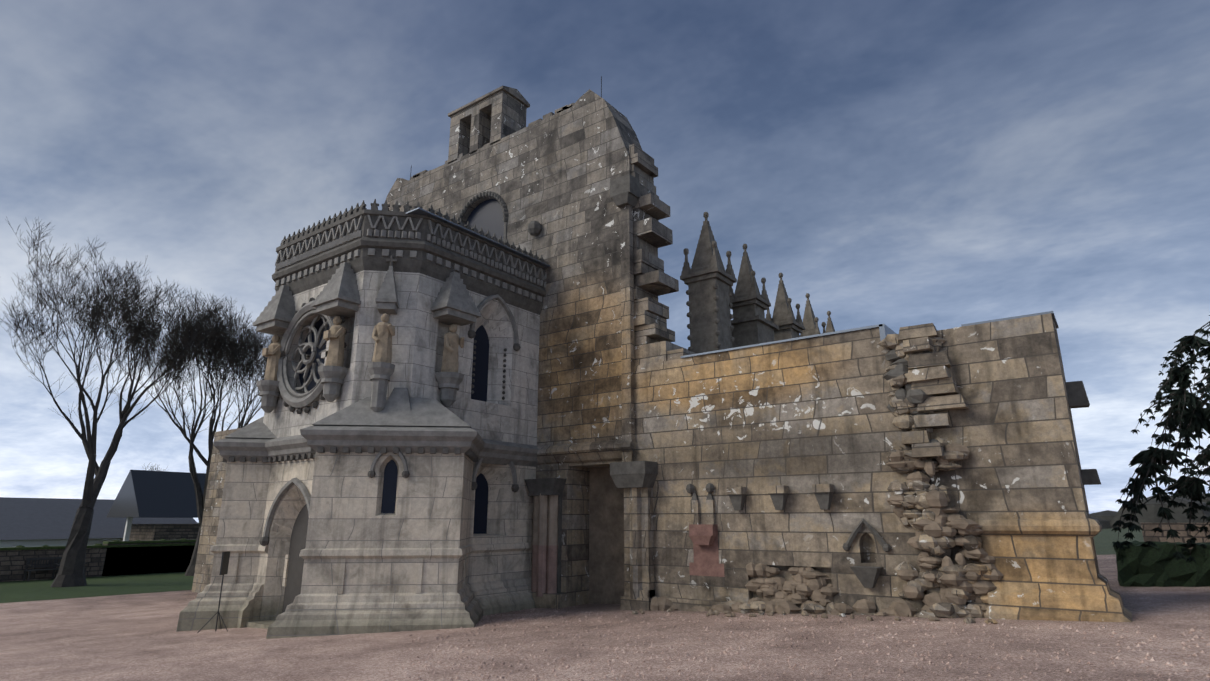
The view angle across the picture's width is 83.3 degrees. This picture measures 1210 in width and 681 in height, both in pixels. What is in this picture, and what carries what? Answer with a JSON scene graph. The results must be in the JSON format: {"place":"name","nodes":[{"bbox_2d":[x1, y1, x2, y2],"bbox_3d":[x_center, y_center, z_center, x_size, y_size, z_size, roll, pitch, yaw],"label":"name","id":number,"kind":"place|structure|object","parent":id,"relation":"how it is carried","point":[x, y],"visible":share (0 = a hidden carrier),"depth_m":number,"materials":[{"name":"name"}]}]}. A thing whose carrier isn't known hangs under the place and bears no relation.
{"place":"outdoors","nodes":[
{"label":"outdoors","id":0,"kind":"place"},
{"bbox_2d":[0,572,193,602],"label":"lawn grass","id":1,"kind":"structure","parent":0,"point":[23,591],"depth_m":25.79,"materials":[{"name":"green plant"}]},
{"bbox_2d":[0,522,1209,680],"bbox_3d":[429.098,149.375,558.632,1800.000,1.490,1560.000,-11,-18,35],"label":"ground","id":2,"kind":"structure","parent":0,"point":[132,637],"depth_m":8.72,"materials":[{"name":"gravel"}]},
{"bbox_2d":[0,470,205,581],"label":"buildings","id":3,"kind":"structure","parent":2,"relation":"on","point":[144,522],"depth_m":42.02,"materials":[{"name":"stone"}]},
{"bbox_2d":[0,219,272,586],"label":"bare trees","id":4,"kind":"object","parent":2,"relation":"on","point":[199,335],"visible":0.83,"depth_m":29.51,"materials":[{"name":"brown plant"}]},
{"bbox_2d":[197,551,229,632],"bbox_3d":[-7.233,4.707,12.771,0.519,1.425,0.508,-11,-18,35],"label":"notice stand","id":5,"kind":"object","parent":2,"relation":"on","point":[224,563],"visible":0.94,"depth_m":12.86,"materials":[{"name":"black metal"}]},
{"bbox_2d":[210,452,535,619],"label":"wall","id":6,"kind":"structure","parent":2,"relation":"on","point":[435,501],"depth_m":12.37,"materials":[{"name":"stone"}]},
{"bbox_2d":[176,199,549,638],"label":"baptistery","id":7,"kind":"structure","parent":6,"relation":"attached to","point":[340,250],"depth_m":13.76,"materials":[{"name":"stone"}]},
{"bbox_2d":[263,270,539,445],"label":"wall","id":8,"kind":"structure","parent":6,"relation":"on","point":[418,343],"depth_m":14.30,"materials":[{"name":"stone"}]},
{"bbox_2d":[192,76,1131,623],"bbox_3d":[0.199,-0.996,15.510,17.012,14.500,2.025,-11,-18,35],"label":"stone wall","id":9,"kind":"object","parent":2,"relation":"on","point":[1036,528],"depth_m":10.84,"materials":[{"name":"stone"}]},
{"bbox_2d":[680,212,834,353],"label":"pinnacles","id":10,"kind":"object","parent":2,"relation":"on","point":[708,280],"visible":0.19,"depth_m":16.60,"materials":[{"name":"grey stone"}]},
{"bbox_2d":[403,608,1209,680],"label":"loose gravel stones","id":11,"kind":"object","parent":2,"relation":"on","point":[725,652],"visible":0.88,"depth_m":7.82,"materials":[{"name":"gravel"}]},
{"bbox_2d":[1089,493,1209,586],"bbox_3d":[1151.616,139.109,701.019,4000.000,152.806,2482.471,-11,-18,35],"label":"hedges","id":12,"kind":"object","parent":2,"relation":"on","point":[1140,564],"depth_m":13.53,"materials":[{"name":"green plant"}]},
{"bbox_2d":[1111,315,1209,563],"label":"yew tree","id":13,"kind":"object","parent":2,"relation":"on","point":[1192,418],"visible":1,"depth_m":10.95,"materials":[{"name":"green plant"}]},
{"bbox_2d":[0,0,1209,521],"label":"sky","id":14,"kind":"structure","parent":0,"point":[946,164],"materials":[{"name":"blue"}]}
]}

